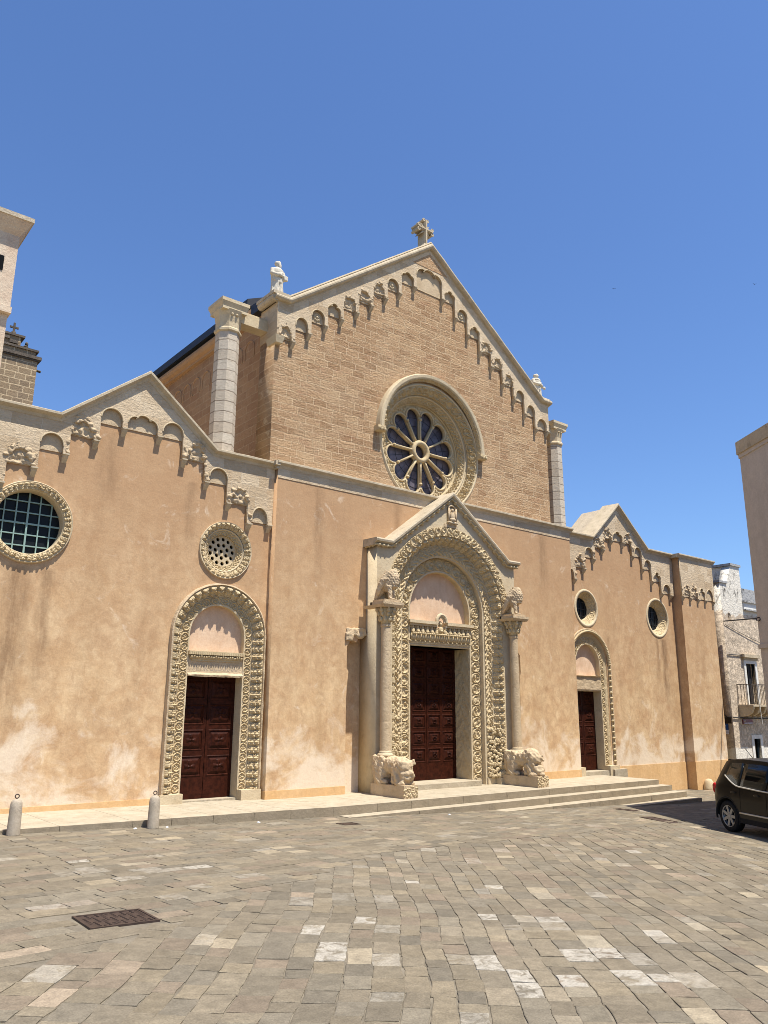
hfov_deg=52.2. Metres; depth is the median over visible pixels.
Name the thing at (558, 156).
sky
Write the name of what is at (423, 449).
rose window
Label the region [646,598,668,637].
round window
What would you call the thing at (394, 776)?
lion sculpture
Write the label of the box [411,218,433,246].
gable cross
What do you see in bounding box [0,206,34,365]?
tall house
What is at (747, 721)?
wall plaque
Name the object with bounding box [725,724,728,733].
parking sign
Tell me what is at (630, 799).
step
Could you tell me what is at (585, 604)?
round window
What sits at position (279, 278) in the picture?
saint statue
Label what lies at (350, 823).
drain cover
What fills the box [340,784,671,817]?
step
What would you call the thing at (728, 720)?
brown sign
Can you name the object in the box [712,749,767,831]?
car
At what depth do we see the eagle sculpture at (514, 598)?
21.28 m
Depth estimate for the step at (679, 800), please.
20.63 m
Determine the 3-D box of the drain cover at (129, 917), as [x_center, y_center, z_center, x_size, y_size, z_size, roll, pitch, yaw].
[-2.384,3.624,6.965,0.620,0.031,0.500,13,-19,-36]
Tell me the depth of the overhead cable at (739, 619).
28.80 m
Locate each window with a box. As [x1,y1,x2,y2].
[0,254,4,269]
[0,481,72,562]
[199,522,251,578]
[374,374,487,502]
[574,589,597,626]
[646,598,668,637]
[740,654,760,704]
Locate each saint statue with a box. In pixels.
[270,261,287,291]
[531,374,545,394]
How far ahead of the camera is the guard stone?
26.29 m
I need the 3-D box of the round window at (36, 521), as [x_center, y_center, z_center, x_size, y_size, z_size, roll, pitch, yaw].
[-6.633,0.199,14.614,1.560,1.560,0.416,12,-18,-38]
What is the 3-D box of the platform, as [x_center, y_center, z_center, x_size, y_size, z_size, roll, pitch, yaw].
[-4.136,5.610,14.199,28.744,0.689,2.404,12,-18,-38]
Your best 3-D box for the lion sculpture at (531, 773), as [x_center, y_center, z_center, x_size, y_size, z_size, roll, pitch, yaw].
[3.600,6.513,20.021,0.464,0.954,1.227,12,-18,-38]
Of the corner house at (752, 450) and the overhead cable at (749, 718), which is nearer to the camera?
the corner house at (752, 450)
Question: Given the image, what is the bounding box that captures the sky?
[0,0,767,590]
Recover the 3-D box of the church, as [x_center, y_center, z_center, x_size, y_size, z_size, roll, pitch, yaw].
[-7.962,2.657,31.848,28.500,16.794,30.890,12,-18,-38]
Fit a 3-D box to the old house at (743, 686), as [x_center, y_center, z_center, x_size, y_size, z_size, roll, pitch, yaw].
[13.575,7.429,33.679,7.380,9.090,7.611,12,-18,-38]
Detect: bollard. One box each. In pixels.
[6,794,21,835]
[147,791,159,828]
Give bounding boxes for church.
[0,242,727,813]
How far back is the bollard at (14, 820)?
11.53 m
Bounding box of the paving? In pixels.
[0,790,767,1023]
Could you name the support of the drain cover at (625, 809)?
on the paving
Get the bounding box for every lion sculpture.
[371,754,417,798]
[503,748,548,787]
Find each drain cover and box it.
[71,908,159,929]
[336,822,359,824]
[615,808,638,810]
[640,817,681,822]
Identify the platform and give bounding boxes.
[0,775,658,834]
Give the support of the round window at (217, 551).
in the church
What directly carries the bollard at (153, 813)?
on the paving
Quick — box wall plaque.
[742,719,752,723]
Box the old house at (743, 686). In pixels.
[711,563,767,758]
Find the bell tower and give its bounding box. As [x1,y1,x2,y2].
[0,322,41,404]
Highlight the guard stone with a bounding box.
[703,779,712,789]
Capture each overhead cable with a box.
[723,618,755,621]
[733,717,767,718]
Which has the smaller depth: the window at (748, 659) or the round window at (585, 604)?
the round window at (585, 604)
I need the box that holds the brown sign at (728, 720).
[724,717,731,723]
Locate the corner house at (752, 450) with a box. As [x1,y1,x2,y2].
[735,423,767,711]
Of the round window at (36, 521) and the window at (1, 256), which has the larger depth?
the window at (1, 256)
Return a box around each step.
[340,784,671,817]
[498,790,686,811]
[623,797,701,806]
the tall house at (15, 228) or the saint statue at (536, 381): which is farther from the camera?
the saint statue at (536, 381)
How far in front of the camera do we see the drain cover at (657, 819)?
16.57 m

